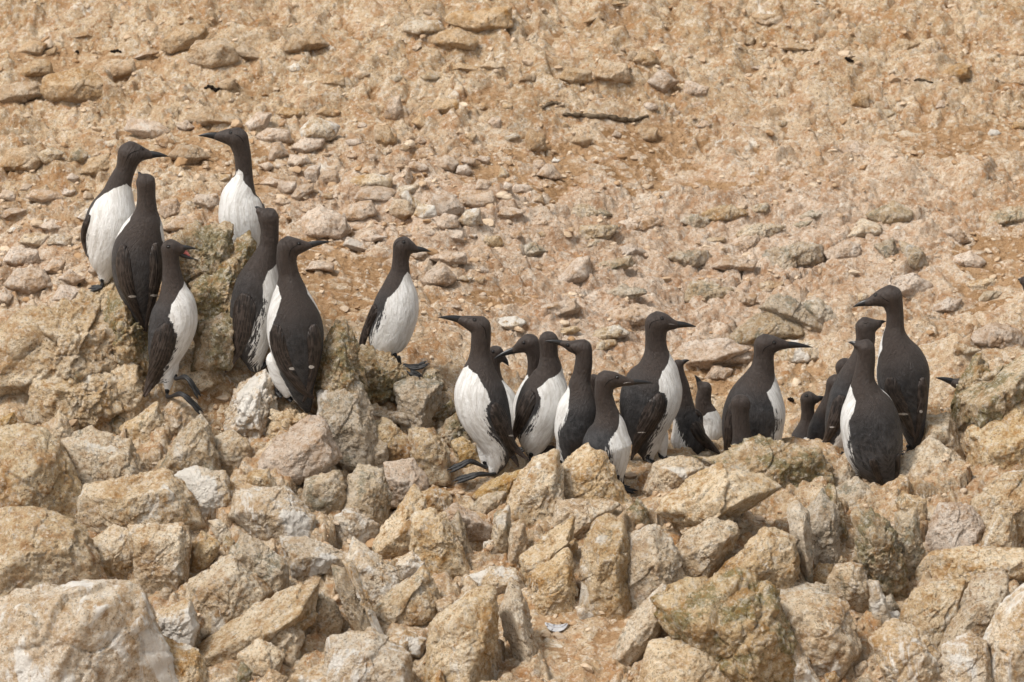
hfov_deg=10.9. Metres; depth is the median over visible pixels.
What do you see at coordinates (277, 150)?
stone
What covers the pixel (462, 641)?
rock
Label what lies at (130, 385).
rock
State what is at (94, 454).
rock
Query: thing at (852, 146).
stone
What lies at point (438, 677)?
rock
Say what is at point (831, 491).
rock
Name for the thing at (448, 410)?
rock
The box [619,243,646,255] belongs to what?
stone
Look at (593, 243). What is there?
stone
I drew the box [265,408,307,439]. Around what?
rock
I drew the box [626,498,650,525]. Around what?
rock
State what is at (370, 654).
rock
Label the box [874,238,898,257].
stone
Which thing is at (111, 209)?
murre
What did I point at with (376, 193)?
stone
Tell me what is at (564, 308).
stone
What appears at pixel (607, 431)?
murre
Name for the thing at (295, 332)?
murre
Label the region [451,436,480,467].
rock
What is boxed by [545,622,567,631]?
feather
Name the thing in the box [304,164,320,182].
stone
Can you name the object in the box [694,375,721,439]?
murre
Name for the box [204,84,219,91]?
feather
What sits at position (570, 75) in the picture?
stone
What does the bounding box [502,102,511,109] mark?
stone
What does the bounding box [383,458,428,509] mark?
rock
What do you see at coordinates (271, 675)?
rock
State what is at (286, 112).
stone
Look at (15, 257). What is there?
stone
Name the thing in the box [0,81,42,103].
stone
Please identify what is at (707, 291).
stone
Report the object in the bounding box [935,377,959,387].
murre
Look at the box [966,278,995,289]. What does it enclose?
stone
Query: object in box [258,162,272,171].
stone
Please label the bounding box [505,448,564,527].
rock
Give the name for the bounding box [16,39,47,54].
stone
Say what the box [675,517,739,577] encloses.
rock
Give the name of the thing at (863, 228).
stone
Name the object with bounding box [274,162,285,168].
stone
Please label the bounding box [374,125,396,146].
stone
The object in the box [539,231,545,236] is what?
stone
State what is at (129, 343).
rock
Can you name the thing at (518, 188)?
stone
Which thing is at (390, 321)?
murre
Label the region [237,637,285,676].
rock
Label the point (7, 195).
stone
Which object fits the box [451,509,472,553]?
rock
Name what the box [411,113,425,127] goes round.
stone
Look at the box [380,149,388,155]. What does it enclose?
stone
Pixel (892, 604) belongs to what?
rock
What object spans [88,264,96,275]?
stone
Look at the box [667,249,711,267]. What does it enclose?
stone
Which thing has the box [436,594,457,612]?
rock
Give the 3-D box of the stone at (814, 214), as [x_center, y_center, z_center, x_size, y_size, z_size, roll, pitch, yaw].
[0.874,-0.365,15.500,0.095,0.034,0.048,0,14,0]
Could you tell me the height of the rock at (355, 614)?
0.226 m
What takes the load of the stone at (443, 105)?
on the ground
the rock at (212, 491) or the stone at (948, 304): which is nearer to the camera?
the rock at (212, 491)
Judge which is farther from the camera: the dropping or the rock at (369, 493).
the dropping
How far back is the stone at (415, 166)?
15.45 m
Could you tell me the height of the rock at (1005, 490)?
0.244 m
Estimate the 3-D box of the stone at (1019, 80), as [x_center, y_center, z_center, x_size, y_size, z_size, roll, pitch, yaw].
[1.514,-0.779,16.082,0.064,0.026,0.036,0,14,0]
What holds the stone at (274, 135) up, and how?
on the ground
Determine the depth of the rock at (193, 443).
13.80 m
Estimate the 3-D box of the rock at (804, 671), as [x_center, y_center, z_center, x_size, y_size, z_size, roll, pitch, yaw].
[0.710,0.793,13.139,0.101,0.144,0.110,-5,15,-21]
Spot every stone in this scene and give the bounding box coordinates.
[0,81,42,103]
[0,145,42,171]
[0,189,15,200]
[0,287,13,305]
[2,208,26,218]
[3,247,40,267]
[3,267,52,294]
[6,227,15,233]
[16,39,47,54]
[18,59,52,76]
[19,184,32,190]
[19,232,48,247]
[25,189,62,202]
[37,147,63,163]
[39,219,68,230]
[40,67,102,103]
[43,259,65,273]
[44,47,56,55]
[46,234,72,245]
[52,284,79,300]
[58,269,85,286]
[62,188,75,195]
[66,173,79,182]
[67,146,87,162]
[69,32,91,37]
[78,208,87,220]
[79,154,109,175]
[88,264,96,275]
[93,59,136,79]
[107,139,116,146]
[124,118,169,138]
[131,50,158,59]
[153,167,161,173]
[155,135,174,147]
[158,198,179,217]
[161,24,208,53]
[163,215,203,230]
[168,144,210,164]
[176,119,194,130]
[184,106,242,126]
[185,38,238,68]
[193,193,218,209]
[217,78,235,89]
[217,174,230,180]
[236,44,260,59]
[245,112,271,129]
[255,127,291,142]
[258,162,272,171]
[260,177,278,186]
[268,141,288,160]
[273,197,290,205]
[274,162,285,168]
[276,106,305,117]
[277,180,296,193]
[284,34,329,53]
[287,63,299,70]
[287,154,310,166]
[291,136,324,153]
[291,183,313,200]
[299,116,339,140]
[300,205,351,238]
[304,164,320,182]
[305,261,333,271]
[315,105,340,116]
[318,169,338,182]
[322,74,344,85]
[322,193,332,199]
[338,213,348,239]
[340,200,376,220]
[343,237,373,251]
[346,138,361,145]
[347,153,356,158]
[351,173,392,187]
[353,186,395,201]
[355,70,369,78]
[357,122,366,127]
[361,234,387,241]
[368,154,376,159]
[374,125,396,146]
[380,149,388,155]
[384,95,402,119]
[388,199,414,219]
[389,74,402,81]
[397,183,418,194]
[399,144,410,151]
[399,190,420,209]
[399,230,411,236]
[403,20,445,35]
[408,161,428,171]
[410,252,426,258]
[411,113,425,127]
[411,273,418,279]
[414,203,436,217]
[415,137,426,143]
[420,71,439,80]
[420,230,433,235]
[420,264,456,287]
[429,251,466,264]
[430,97,459,114]
[430,191,456,199]
[431,27,478,49]
[431,194,464,215]
[435,155,458,171]
[436,213,459,229]
[444,6,513,32]
[444,230,465,241]
[448,303,461,308]
[452,62,477,71]
[456,164,471,175]
[457,275,473,282]
[458,190,496,208]
[459,208,481,226]
[461,157,475,165]
[465,132,476,141]
[468,234,476,238]
[475,155,489,163]
[475,179,491,189]
[475,277,484,284]
[477,102,490,110]
[477,266,488,272]
[479,61,503,68]
[481,253,488,258]
[483,236,503,246]
[488,117,500,128]
[497,206,524,218]
[498,166,508,177]
[498,316,525,330]
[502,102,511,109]
[503,182,512,190]
[504,133,519,141]
[508,230,522,238]
[512,184,531,192]
[518,74,535,81]
[522,242,547,256]
[525,129,546,151]
[533,160,545,169]
[533,194,544,204]
[536,163,562,179]
[537,218,547,225]
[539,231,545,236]
[540,297,579,316]
[557,256,591,282]
[558,66,591,83]
[560,326,580,335]
[570,135,592,147]
[571,203,612,217]
[579,224,618,239]
[583,11,604,22]
[586,238,600,246]
[592,324,629,339]
[594,59,631,83]
[596,255,635,269]
[596,339,617,349]
[604,303,664,326]
[607,283,646,297]
[612,1,626,6]
[612,130,621,137]
[618,214,662,230]
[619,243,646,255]
[626,51,636,60]
[632,48,658,65]
[633,124,657,141]
[643,102,658,110]
[647,70,678,92]
[667,107,679,116]
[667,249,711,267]
[671,338,750,369]
[680,213,709,227]
[683,80,708,95]
[684,280,733,302]
[691,101,702,107]
[695,120,710,127]
[701,204,748,221]
[704,365,732,379]
[707,236,725,242]
[711,255,756,272]
[720,351,753,366]
[729,234,763,252]
[729,311,804,344]
[734,31,754,45]
[735,223,785,236]
[735,291,756,305]
[750,202,767,212]
[752,13,777,19]
[755,15,782,24]
[757,280,784,291]
[758,293,822,332]
[762,241,824,269]
[774,339,818,363]
[777,120,786,126]
[780,43,819,51]
[792,219,812,227]
[799,210,822,219]
[801,297,837,323]
[824,240,860,259]
[837,140,869,152]
[847,218,881,238]
[851,91,869,107]
[853,271,932,295]
[857,292,868,300]
[865,200,912,223]
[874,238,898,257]
[883,109,894,116]
[890,38,920,51]
[898,240,928,269]
[932,297,961,311]
[935,100,945,108]
[941,63,970,78]
[943,225,970,243]
[952,341,981,354]
[953,250,985,267]
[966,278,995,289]
[971,322,1023,348]
[978,290,1001,301]
[986,206,1023,225]
[988,129,1000,135]
[1008,77,1023,84]
[1012,121,1023,129]
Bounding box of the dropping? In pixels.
[110,49,121,52]
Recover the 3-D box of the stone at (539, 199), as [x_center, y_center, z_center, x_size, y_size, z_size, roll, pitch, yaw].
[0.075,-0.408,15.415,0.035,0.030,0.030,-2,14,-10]
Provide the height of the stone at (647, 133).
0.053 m
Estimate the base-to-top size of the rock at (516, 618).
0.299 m
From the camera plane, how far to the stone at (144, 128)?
15.65 m
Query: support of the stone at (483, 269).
on the ground
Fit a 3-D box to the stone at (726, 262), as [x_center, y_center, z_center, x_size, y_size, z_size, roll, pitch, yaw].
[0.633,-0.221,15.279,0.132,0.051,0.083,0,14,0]
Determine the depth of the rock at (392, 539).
13.66 m
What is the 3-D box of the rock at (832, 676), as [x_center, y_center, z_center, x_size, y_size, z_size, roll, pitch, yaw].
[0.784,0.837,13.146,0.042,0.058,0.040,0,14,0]
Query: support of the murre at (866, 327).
on the ground
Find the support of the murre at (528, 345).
on the ground
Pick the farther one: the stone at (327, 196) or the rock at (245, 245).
the stone at (327, 196)
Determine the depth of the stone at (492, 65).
16.00 m
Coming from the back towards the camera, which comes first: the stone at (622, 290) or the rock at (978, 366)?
the stone at (622, 290)
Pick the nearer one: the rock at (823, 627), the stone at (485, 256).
the rock at (823, 627)
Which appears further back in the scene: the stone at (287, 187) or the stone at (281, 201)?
the stone at (287, 187)
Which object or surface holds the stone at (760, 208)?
on the ground
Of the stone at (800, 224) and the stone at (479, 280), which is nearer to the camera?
the stone at (479, 280)
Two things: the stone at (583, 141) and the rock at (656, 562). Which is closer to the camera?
the rock at (656, 562)
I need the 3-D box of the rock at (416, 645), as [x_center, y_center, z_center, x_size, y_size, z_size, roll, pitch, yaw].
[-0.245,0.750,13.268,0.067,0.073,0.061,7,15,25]
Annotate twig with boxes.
[541,101,561,108]
[562,112,648,122]
[914,78,933,82]
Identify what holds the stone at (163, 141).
on the ground
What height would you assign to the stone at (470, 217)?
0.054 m
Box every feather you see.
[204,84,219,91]
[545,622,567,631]
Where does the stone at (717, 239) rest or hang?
on the ground
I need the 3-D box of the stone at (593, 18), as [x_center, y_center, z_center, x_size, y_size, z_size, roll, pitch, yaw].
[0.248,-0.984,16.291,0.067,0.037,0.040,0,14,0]
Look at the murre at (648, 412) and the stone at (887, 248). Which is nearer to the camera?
the murre at (648, 412)
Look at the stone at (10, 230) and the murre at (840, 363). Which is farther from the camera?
the stone at (10, 230)
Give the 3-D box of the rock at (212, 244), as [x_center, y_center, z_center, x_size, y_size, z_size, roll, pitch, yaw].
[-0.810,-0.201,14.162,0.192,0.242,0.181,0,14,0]
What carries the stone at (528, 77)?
on the ground
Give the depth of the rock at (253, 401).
13.99 m
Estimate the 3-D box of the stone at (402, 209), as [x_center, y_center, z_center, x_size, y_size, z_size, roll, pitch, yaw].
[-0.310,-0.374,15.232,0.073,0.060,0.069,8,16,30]
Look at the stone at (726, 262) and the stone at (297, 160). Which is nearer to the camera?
the stone at (726, 262)
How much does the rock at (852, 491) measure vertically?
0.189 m
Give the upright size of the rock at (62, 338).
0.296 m
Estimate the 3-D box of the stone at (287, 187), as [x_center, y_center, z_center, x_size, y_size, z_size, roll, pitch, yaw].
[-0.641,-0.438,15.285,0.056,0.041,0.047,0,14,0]
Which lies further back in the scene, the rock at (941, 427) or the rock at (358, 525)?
the rock at (941, 427)
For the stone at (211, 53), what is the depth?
16.02 m
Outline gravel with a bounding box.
[0,0,1023,681]
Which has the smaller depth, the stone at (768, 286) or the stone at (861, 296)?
the stone at (861, 296)
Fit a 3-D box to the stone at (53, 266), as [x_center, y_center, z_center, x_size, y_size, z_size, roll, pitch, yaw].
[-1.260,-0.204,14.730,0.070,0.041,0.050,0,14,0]
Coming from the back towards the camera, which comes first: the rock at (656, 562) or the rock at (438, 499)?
the rock at (438, 499)
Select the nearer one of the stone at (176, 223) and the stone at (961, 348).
the stone at (961, 348)
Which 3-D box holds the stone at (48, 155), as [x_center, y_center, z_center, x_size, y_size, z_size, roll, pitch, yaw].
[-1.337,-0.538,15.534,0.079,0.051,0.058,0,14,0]
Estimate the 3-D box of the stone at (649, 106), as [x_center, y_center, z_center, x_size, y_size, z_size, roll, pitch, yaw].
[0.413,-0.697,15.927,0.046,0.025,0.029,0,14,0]
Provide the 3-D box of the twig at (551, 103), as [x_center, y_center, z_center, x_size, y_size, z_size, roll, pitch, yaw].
[0.116,-0.699,15.834,0.075,0.020,0.024,-7,16,-26]
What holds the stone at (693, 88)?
on the ground
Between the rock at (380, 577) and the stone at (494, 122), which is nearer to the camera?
the rock at (380, 577)
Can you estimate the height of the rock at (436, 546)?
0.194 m
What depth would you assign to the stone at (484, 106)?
15.82 m
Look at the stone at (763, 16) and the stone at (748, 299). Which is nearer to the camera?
the stone at (748, 299)
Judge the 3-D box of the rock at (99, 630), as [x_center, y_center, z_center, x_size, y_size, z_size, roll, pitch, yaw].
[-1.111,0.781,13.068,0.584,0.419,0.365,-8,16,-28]
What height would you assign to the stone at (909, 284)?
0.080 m
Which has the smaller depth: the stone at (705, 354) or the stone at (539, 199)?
the stone at (705, 354)
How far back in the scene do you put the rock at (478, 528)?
13.78 m
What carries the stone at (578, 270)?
on the ground
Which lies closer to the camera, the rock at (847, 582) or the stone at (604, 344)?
the rock at (847, 582)
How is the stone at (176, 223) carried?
on the ground
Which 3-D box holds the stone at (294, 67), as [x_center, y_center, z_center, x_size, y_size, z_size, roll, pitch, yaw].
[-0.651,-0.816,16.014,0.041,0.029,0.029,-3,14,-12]
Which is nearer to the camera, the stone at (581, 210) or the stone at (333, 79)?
the stone at (581, 210)
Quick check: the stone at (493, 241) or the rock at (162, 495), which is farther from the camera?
the stone at (493, 241)
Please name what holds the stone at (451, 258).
on the ground
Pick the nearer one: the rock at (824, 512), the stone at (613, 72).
the rock at (824, 512)
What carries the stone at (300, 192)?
on the ground
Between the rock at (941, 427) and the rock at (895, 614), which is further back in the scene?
the rock at (941, 427)
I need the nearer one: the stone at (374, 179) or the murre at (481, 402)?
the murre at (481, 402)
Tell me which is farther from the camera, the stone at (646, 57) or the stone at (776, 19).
the stone at (776, 19)
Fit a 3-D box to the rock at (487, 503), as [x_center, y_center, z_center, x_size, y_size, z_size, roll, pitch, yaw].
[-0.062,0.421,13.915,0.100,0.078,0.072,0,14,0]
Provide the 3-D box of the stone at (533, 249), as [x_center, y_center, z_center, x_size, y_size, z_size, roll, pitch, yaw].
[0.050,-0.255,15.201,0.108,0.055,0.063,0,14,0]
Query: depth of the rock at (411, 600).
13.38 m
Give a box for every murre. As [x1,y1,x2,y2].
[81,141,168,291]
[111,172,164,331]
[143,239,203,413]
[198,127,264,248]
[225,206,278,372]
[266,236,330,412]
[359,236,430,378]
[438,315,528,483]
[490,345,514,429]
[494,334,539,451]
[512,331,567,461]
[545,339,595,463]
[582,370,651,493]
[591,374,596,395]
[619,311,695,463]
[671,359,719,454]
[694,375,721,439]
[722,334,812,450]
[731,394,751,443]
[791,391,822,438]
[807,374,837,439]
[822,317,885,454]
[835,358,848,373]
[840,339,902,484]
[853,285,929,454]
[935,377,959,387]
[1018,276,1023,289]
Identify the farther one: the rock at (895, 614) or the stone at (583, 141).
the stone at (583, 141)
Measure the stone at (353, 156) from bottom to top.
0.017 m
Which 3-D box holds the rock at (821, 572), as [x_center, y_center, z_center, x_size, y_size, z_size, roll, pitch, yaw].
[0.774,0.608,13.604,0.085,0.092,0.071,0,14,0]
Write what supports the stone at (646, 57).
on the ground
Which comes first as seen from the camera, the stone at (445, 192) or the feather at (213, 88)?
the stone at (445, 192)
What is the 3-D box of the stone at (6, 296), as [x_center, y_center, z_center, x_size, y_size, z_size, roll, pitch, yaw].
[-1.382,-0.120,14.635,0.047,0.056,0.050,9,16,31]
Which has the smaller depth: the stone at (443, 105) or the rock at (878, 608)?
the rock at (878, 608)
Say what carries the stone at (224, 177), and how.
on the ground
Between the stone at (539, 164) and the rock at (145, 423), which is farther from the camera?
the stone at (539, 164)
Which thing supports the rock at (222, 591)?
on the ground
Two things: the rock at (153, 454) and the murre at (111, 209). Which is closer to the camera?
the rock at (153, 454)
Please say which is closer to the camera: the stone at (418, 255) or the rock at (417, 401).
the rock at (417, 401)
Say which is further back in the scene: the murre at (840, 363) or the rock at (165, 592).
the murre at (840, 363)
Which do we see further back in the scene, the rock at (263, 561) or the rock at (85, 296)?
the rock at (85, 296)
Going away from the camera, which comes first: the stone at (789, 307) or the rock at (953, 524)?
the rock at (953, 524)
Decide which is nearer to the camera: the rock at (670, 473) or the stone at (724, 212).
the rock at (670, 473)
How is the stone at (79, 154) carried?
on the ground
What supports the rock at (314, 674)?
on the ground
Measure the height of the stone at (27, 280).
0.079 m
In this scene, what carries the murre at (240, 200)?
on the ground
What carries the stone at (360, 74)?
on the ground
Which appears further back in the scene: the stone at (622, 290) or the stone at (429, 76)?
the stone at (429, 76)
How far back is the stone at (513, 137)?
15.69 m
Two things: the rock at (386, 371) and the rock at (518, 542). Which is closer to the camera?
the rock at (518, 542)
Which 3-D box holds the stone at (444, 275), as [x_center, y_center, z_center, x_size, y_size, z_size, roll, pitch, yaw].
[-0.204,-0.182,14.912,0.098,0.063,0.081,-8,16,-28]
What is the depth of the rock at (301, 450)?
13.80 m
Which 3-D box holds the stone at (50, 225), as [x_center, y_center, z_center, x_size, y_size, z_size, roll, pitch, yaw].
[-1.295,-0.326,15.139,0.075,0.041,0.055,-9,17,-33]
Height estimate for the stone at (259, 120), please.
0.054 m
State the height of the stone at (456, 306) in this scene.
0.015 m
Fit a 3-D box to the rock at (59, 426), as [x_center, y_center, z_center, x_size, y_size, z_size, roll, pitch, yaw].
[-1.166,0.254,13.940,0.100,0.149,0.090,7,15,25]
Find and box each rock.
[0,297,117,396]
[0,412,16,425]
[0,423,81,519]
[0,506,107,596]
[0,579,178,681]
[24,372,130,428]
[48,409,73,439]
[61,425,146,485]
[72,277,115,311]
[74,467,205,533]
[92,524,132,579]
[94,421,101,429]
[102,289,148,377]
[109,415,124,434]
[110,361,148,421]
[118,401,165,442]
[127,522,192,596]
[143,447,161,470]
[155,597,199,646]
[159,414,221,473]
[159,587,172,599]
[162,397,201,435]
[165,637,208,681]
[172,219,233,289]
[174,465,234,522]
[177,340,225,391]
[185,554,274,639]
[188,256,240,319]
[189,531,219,573]
[191,311,234,371]
[197,577,320,667]
[200,628,208,639]
[208,519,231,544]
[214,429,251,476]
[220,677,233,681]
[221,535,234,551]
[223,369,278,441]
[228,485,315,543]
[228,533,289,593]
[230,230,256,269]
[236,661,252,681]
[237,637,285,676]
[246,469,276,486]
[257,415,342,487]
[258,668,287,681]
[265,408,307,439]
[270,625,304,667]
[279,535,345,577]
[290,662,325,681]
[301,470,346,513]
[310,591,342,636]
[314,319,367,410]
[316,380,378,472]
[322,626,414,681]
[331,564,370,630]
[333,507,380,545]
[342,559,383,633]
[343,463,392,524]
[345,536,401,606]
[358,344,409,405]
[372,484,426,559]
[373,409,409,425]
[373,439,388,468]
[373,564,441,626]
[375,417,410,460]
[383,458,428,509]
[393,376,443,434]
[395,551,424,579]
[399,629,426,658]
[407,427,450,487]
[409,507,470,578]
[420,366,447,391]
[421,484,452,512]
[423,584,498,681]
[431,669,444,681]
[432,398,455,422]
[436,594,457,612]
[437,412,471,447]
[443,502,492,541]
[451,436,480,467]
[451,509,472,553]
[465,565,525,594]
[469,491,505,514]
[470,469,520,500]
[480,680,506,681]
[483,540,497,554]
[491,505,511,553]
[499,577,538,662]
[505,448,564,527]
[508,523,528,565]
[519,515,577,587]
[531,547,578,615]
[551,498,620,536]
[562,442,633,504]
[575,604,593,618]
[576,532,584,538]
[579,513,631,619]
[610,583,665,665]
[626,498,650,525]
[628,523,686,608]
[637,636,733,681]
[643,455,707,496]
[650,566,798,681]
[655,462,781,527]
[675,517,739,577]
[691,434,835,490]
[716,526,799,588]
[776,582,835,597]
[779,589,862,680]
[787,500,813,583]
[792,645,820,681]
[807,488,841,567]
[813,563,833,583]
[824,671,839,681]
[825,483,847,541]
[826,562,869,612]
[833,452,855,486]
[836,476,870,506]
[838,555,844,562]
[850,507,908,597]
[854,660,867,677]
[857,677,872,681]
[868,579,891,624]
[868,618,942,681]
[886,594,900,610]
[889,610,899,618]
[894,507,925,579]
[895,491,927,520]
[899,435,965,482]
[899,578,965,647]
[913,545,1023,587]
[920,412,965,460]
[925,502,984,551]
[937,569,1009,651]
[940,631,992,681]
[950,352,990,421]
[955,354,1023,432]
[964,400,1023,469]
[970,469,1023,542]
[981,505,1016,547]
[982,583,1023,681]
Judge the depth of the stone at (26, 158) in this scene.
15.53 m
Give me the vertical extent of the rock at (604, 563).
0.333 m
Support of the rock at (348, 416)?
on the ground
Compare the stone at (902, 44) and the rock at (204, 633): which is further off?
the stone at (902, 44)
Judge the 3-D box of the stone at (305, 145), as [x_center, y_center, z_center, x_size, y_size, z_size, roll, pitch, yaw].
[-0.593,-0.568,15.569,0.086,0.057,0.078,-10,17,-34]
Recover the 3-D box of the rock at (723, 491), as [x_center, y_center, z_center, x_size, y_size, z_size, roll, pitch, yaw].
[0.520,0.400,13.653,0.260,0.186,0.246,12,19,41]
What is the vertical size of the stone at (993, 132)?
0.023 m
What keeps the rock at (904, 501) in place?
on the ground
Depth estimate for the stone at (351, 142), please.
15.56 m
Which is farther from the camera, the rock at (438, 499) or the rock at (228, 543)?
the rock at (438, 499)
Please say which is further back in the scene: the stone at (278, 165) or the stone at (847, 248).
the stone at (278, 165)
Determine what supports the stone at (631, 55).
on the ground
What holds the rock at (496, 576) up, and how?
on the ground
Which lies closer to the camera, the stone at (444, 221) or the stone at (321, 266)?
the stone at (321, 266)
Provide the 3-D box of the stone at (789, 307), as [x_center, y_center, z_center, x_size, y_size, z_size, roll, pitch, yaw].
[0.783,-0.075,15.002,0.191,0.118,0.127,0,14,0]
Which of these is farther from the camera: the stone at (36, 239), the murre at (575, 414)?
the stone at (36, 239)
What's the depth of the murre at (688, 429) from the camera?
14.31 m
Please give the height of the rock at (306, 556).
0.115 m
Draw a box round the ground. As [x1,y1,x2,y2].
[0,0,1023,681]
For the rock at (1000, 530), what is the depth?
13.65 m
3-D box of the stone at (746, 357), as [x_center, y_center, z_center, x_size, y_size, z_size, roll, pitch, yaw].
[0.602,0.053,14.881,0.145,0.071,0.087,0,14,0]
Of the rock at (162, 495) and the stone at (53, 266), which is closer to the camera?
the rock at (162, 495)
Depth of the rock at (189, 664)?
13.06 m
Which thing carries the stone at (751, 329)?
on the ground
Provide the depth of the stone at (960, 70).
16.07 m
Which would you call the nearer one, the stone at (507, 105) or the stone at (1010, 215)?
the stone at (1010, 215)
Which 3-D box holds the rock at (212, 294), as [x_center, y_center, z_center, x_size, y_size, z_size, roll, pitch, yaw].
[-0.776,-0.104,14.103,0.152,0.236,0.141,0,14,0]
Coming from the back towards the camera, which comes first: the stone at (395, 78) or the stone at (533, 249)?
the stone at (395, 78)
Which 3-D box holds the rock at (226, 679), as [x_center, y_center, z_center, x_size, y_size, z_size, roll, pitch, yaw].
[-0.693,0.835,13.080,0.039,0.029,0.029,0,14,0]
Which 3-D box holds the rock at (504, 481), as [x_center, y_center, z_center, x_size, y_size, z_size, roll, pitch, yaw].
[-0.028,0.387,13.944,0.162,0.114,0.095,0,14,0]
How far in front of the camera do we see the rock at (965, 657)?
13.07 m
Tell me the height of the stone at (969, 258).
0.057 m
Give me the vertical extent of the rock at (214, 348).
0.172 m
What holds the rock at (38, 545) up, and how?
on the ground
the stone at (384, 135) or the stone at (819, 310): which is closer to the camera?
the stone at (819, 310)
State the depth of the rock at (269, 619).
13.23 m
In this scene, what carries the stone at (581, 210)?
on the ground
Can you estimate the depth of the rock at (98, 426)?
14.01 m
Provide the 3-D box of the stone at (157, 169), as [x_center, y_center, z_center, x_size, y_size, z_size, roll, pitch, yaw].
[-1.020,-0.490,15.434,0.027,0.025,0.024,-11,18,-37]
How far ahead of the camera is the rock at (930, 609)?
13.30 m
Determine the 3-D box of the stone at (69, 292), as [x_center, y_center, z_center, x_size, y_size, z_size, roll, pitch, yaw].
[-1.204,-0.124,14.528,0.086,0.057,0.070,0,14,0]
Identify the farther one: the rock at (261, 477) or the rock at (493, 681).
the rock at (261, 477)
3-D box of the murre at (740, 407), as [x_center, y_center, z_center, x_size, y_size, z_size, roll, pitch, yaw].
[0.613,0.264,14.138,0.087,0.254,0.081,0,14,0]
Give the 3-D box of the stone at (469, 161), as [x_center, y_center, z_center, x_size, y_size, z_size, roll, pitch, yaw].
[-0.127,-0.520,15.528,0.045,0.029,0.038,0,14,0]
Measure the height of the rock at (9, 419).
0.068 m
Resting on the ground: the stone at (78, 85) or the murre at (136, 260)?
the stone at (78, 85)
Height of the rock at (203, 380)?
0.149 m
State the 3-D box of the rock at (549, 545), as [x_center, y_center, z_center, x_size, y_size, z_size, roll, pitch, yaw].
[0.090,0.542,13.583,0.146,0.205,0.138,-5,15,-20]
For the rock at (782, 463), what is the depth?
13.98 m
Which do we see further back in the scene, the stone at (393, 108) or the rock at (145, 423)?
the stone at (393, 108)
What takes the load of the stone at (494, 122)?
on the ground
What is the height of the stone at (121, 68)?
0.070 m
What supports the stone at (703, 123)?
on the ground
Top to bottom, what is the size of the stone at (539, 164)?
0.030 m
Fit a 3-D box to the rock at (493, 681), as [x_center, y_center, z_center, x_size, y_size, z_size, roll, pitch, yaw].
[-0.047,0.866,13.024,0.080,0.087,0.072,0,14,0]
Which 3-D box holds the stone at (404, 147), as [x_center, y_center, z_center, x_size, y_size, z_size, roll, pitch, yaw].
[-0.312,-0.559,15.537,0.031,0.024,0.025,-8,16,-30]
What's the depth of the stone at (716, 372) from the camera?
14.80 m
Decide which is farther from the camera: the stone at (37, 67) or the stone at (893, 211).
the stone at (37, 67)
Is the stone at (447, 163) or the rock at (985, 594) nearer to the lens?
the rock at (985, 594)
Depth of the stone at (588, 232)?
15.31 m
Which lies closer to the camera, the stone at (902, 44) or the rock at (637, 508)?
the rock at (637, 508)
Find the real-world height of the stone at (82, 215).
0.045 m
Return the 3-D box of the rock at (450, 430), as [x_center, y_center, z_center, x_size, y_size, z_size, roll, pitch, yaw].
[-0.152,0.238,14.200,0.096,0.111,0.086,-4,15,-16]
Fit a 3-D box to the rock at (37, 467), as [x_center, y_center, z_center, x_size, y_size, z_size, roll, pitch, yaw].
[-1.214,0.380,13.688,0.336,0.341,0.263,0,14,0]
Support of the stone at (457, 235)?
on the ground
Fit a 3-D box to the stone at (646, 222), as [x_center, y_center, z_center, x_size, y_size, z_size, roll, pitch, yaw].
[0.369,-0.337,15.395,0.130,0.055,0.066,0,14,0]
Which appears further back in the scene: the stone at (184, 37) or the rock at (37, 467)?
the stone at (184, 37)
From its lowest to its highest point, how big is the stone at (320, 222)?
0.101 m
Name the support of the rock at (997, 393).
on the ground
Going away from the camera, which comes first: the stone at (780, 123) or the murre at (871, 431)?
the murre at (871, 431)
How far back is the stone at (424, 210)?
15.12 m
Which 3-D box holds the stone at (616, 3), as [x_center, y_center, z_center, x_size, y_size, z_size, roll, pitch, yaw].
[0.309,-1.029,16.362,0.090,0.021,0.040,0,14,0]
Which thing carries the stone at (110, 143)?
on the ground
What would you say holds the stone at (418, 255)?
on the ground
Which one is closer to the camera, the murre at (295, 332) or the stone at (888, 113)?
the murre at (295, 332)
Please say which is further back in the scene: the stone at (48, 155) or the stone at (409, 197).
the stone at (48, 155)
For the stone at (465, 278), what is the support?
on the ground
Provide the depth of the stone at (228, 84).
15.91 m
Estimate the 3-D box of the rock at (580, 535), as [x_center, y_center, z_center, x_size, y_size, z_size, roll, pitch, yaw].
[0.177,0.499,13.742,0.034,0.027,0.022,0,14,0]
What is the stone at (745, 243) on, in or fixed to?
on the ground
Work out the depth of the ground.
15.61 m
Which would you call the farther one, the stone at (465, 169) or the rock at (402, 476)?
the stone at (465, 169)
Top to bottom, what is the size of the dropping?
0.015 m
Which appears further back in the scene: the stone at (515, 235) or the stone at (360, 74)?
the stone at (360, 74)
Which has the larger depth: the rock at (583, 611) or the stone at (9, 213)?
the stone at (9, 213)
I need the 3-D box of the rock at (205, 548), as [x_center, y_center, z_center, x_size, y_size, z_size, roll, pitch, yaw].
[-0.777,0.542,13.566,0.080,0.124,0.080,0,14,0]
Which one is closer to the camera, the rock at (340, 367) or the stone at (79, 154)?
the rock at (340, 367)
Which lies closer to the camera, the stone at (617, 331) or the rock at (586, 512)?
the rock at (586, 512)
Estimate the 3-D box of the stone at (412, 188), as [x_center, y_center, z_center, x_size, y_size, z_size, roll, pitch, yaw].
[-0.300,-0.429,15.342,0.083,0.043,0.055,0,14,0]

